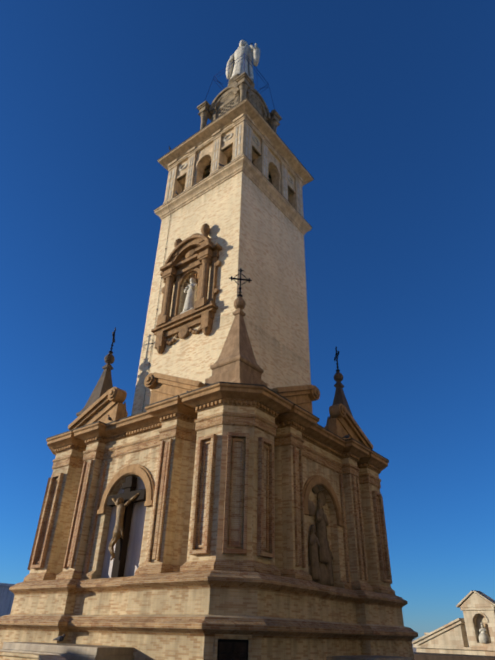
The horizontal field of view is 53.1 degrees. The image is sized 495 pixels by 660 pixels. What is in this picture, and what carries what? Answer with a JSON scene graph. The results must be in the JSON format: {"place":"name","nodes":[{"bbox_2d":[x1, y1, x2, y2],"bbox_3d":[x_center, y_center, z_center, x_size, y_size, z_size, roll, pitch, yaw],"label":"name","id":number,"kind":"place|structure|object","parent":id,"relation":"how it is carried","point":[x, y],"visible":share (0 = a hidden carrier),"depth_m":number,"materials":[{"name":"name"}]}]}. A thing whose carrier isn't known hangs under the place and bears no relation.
{"place":"outdoors","nodes":[
{"label":"outdoors","id":0,"kind":"place"},
{"bbox_2d":[0,583,14,616],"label":"distant building","id":1,"kind":"structure","parent":0,"point":[7,595],"depth_m":57.65,"materials":[{"name":"paint"}]},
{"bbox_2d":[0,651,66,659],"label":"brick wall","id":2,"kind":"structure","parent":0,"point":[6,655],"depth_m":13.42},
{"bbox_2d":[39,442,265,560],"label":"wall panels","id":3,"kind":"object","parent":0,"point":[236,498],"visible":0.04,"depth_m":14.74,"materials":[{"name":"brown brick"}]},
{"bbox_2d":[0,570,417,659],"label":"base plinth","id":4,"kind":"structure","parent":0,"point":[188,615],"depth_m":14.15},
{"bbox_2d":[23,383,394,594],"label":"base block","id":5,"kind":"structure","parent":4,"relation":"on","point":[223,419],"depth_m":17.20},
{"bbox_2d":[101,476,145,577],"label":"niche back wall","id":6,"kind":"structure","parent":5,"relation":"attached to","point":[135,540],"depth_m":16.87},
{"bbox_2d":[107,476,145,577],"bbox_3d":[-4.235,6.686,16.990,1.960,3.250,0.290,-21,-38,32],"label":"cross","id":7,"kind":"object","parent":6,"relation":"attached to","point":[129,484],"visible":0.76,"depth_m":16.94,"materials":[{"name":"brown wood"}]},
{"bbox_2d":[108,493,138,559],"bbox_3d":[-4.393,6.663,16.768,1.448,2.099,0.329,-21,-38,32],"label":"crucifix christ","id":8,"kind":"object","parent":7,"relation":"attached to","point":[120,512],"visible":1,"depth_m":16.78,"materials":[{"name":"beige stone"}]},
{"bbox_2d":[53,146,349,640],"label":"pigeons","id":9,"kind":"object","parent":5,"relation":"on","point":[59,638],"visible":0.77,"depth_m":18.95,"materials":[{"name":"grey"}]},
{"bbox_2d":[27,432,391,584],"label":"base panel frames","id":10,"kind":"structure","parent":5,"relation":"attached to","point":[382,543],"depth_m":15.87,"materials":[{"name":"brown stone"}]},
{"bbox_2d":[69,352,352,430],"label":"spires","id":11,"kind":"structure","parent":5,"relation":"on","point":[104,384],"depth_m":23.53,"materials":[{"name":"brown stone"}]},
{"bbox_2d":[109,268,339,371],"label":"crosses","id":12,"kind":"object","parent":11,"relation":"on","point":[238,295],"visible":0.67,"depth_m":20.57,"materials":[{"name":"black metal"}]},
{"bbox_2d":[54,399,380,587],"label":"cornice and arches","id":13,"kind":"structure","parent":5,"relation":"attached to","point":[144,474],"depth_m":17.97,"materials":[{"name":"brown stone"}]},
{"bbox_2d":[46,97,388,460],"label":"cornice moldings","id":14,"kind":"structure","parent":5,"relation":"on","point":[220,381],"depth_m":19.45,"materials":[{"name":"beige stone"}]},
{"bbox_2d":[68,372,372,448],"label":"pediments","id":15,"kind":"structure","parent":5,"relation":"on","point":[342,422],"depth_m":19.57,"materials":[{"name":"stone"}]},
{"bbox_2d":[131,171,310,414],"bbox_3d":[-0.981,-0.134,25.746,6.000,14.030,6.000,-21,-38,32],"label":"tower shaft","id":16,"kind":"object","parent":5,"relation":"on","point":[256,234],"visible":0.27,"depth_m":24.32,"materials":[{"name":"brick"}]},
{"bbox_2d":[142,202,170,411],"bbox_3d":[-4.684,-1.262,25.058,0.060,14.254,0.408,-21,-38,32],"label":"lightning conductor","id":17,"kind":"object","parent":16,"relation":"attached to","point":[157,308],"visible":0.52,"depth_m":25.08,"materials":[{"name":"black metal"}]},
{"bbox_2d":[151,223,221,353],"bbox_3d":[-2.969,-2.290,24.020,3.960,6.800,0.789,-21,-38,32],"label":"niche surround","id":18,"kind":"object","parent":16,"relation":"attached to","point":[198,252],"visible":1,"depth_m":23.66,"materials":[{"name":"stone"}]},
{"bbox_2d":[180,278,197,313],"bbox_3d":[-2.715,-1.548,23.973,1.000,2.378,0.657,-21,-38,32],"label":"virgin statue","id":19,"kind":"object","parent":18,"relation":"in","point":[190,290],"visible":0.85,"depth_m":23.82,"materials":[{"name":"white stone"}]},
{"bbox_2d":[183,273,198,288],"bbox_3d":[-2.606,-2.451,24.653,1.276,0.709,0.489,-21,-38,32],"label":"niche","id":20,"kind":"object","parent":16,"relation":"attached to","point":[195,276],"visible":0.31,"depth_m":24.65,"materials":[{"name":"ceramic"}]},
{"bbox_2d":[154,154,311,234],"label":"cornice","id":21,"kind":"structure","parent":16,"relation":"on","point":[258,179],"depth_m":27.43,"materials":[{"name":"stone"}]},
{"bbox_2d":[163,118,303,217],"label":"wall","id":22,"kind":"structure","parent":21,"relation":"on","point":[204,158],"depth_m":29.31,"materials":[{"name":"beige stone"}]},
{"bbox_2d":[166,125,301,214],"bbox_3d":[-0.750,-8.397,30.826,6.116,2.593,6.116,-21,-38,32],"label":"belfry inlay","id":23,"kind":"object","parent":22,"relation":"attached to","point":[231,135],"visible":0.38,"depth_m":28.71,"materials":[{"name":"beige stone"}]},
{"bbox_2d":[179,128,293,182],"bbox_3d":[-0.750,-8.425,30.843,5.900,3.700,5.900,-21,-38,32],"label":"belfry","id":24,"kind":"object","parent":21,"relation":"on","point":[229,158],"depth_m":30.27,"materials":[{"name":"beige stone"}]},
{"bbox_2d":[158,98,313,184],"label":"cornice","id":25,"kind":"structure","parent":24,"relation":"attached to","point":[223,124],"depth_m":29.75,"materials":[{"name":"beige stone"}]},
{"bbox_2d":[204,164,270,181],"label":"bells","id":26,"kind":"object","parent":24,"relation":"on","point":[209,170],"visible":0.1,"depth_m":29.67,"materials":[{"name":"brown metal"}]},
{"bbox_2d":[197,72,281,131],"bbox_3d":[-0.588,-14.225,34.408,4.300,9.080,4.300,-21,-38,32],"label":"pedestal","id":27,"kind":"object","parent":24,"relation":"on","point":[239,88],"visible":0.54,"depth_m":34.20,"materials":[{"name":"stone"}]},
{"bbox_2d":[219,100,233,115],"bbox_3d":[-0.574,-14.723,34.715,2.768,1.560,2.768,-21,-38,32],"label":"lantern lattice","id":28,"kind":"object","parent":27,"relation":"attached to","point":[227,107],"visible":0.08,"depth_m":33.57,"materials":[{"name":"black"}]},
{"bbox_2d":[205,53,274,108],"bbox_3d":[-0.499,-17.395,36.357,3.654,3.268,3.654,-21,-38,32],"label":"statue railing","id":29,"kind":"object","parent":27,"relation":"on","point":[244,71],"visible":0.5,"depth_m":36.20,"materials":[{"name":"black metal"}]},
{"bbox_2d":[226,40,259,80],"bbox_3d":[-0.371,-20.663,38.452,2.266,6.130,2.050,9,-32,-12],"label":"sacred heart statue","id":30,"kind":"object","parent":27,"relation":"on","point":[252,52],"visible":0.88,"depth_m":38.10,"materials":[{"name":"white stone"}]},
{"bbox_2d":[124,402,328,429],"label":"urn finials","id":31,"kind":"object","parent":5,"relation":"on","point":[326,426],"visible":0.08,"depth_m":20.15,"materials":[{"name":"stone"}]},
{"bbox_2d":[214,634,251,659],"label":"door frame","id":32,"kind":"object","parent":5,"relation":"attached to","point":[234,636],"visible":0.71,"depth_m":12.19,"materials":[{"name":"brown stone"}]},
{"bbox_2d":[217,639,247,659],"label":"door frame","id":33,"kind":"object","parent":32,"relation":"in","point":[230,640],"depth_m":12.19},
{"bbox_2d":[219,642,246,659],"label":"door leaf","id":34,"kind":"object","parent":33,"relation":"in","point":[232,650],"visible":0.92,"depth_m":12.09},
{"bbox_2d":[205,296,266,386],"bbox_3d":[-0.364,0.662,18.638,1.960,4.700,1.960,-21,-38,32],"label":"pinnacle","id":35,"kind":"object","parent":5,"relation":"on","point":[235,362],"visible":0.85,"depth_m":17.93,"materials":[{"name":"stone"}]},
{"bbox_2d":[308,486,333,585],"bbox_3d":[2.546,7.276,17.765,0.338,3.620,1.807,-21,-38,32],"label":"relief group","id":36,"kind":"object","parent":5,"relation":"attached to","point":[320,568],"visible":1,"depth_m":17.42,"materials":[{"name":"stone"}]},
{"bbox_2d":[0,0,494,639],"label":"sky","id":37,"kind":"structure","parent":0,"point":[388,106],"materials":[{"name":"blue"}]},
{"bbox_3d":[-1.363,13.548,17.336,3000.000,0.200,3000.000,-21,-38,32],"label":"ground","id":38,"kind":"structure","parent":0,"visible":0},
{"bbox_2d":[0,642,134,659],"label":"stone ledge","id":39,"kind":"object","parent":38,"relation":"on","point":[67,651],"visible":0.62,"depth_m":13.19,"materials":[{"name":"stone"}]},
{"bbox_2d":[326,655,411,659],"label":"stone ledge","id":40,"kind":"object","parent":38,"relation":"on","point":[364,657],"visible":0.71,"depth_m":14.56,"materials":[{"name":"stone"}]},
{"bbox_2d":[412,590,494,655],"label":"gable wall","id":41,"kind":"structure","parent":38,"relation":"on","point":[457,636],"depth_m":33.00,"materials":[{"name":"stone"}]},
{"bbox_2d":[479,623,490,642],"bbox_3d":[15.316,19.652,32.138,0.788,1.125,0.642,-21,-38,32],"label":"portal statue","id":42,"kind":"object","parent":41,"relation":"in","point":[484,637],"visible":1,"depth_m":31.88,"materials":[{"name":"white stone"}]},
{"bbox_2d":[413,652,494,659],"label":"wall","id":43,"kind":"structure","parent":38,"relation":"on","point":[428,656],"depth_m":29.98,"materials":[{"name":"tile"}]}
]}

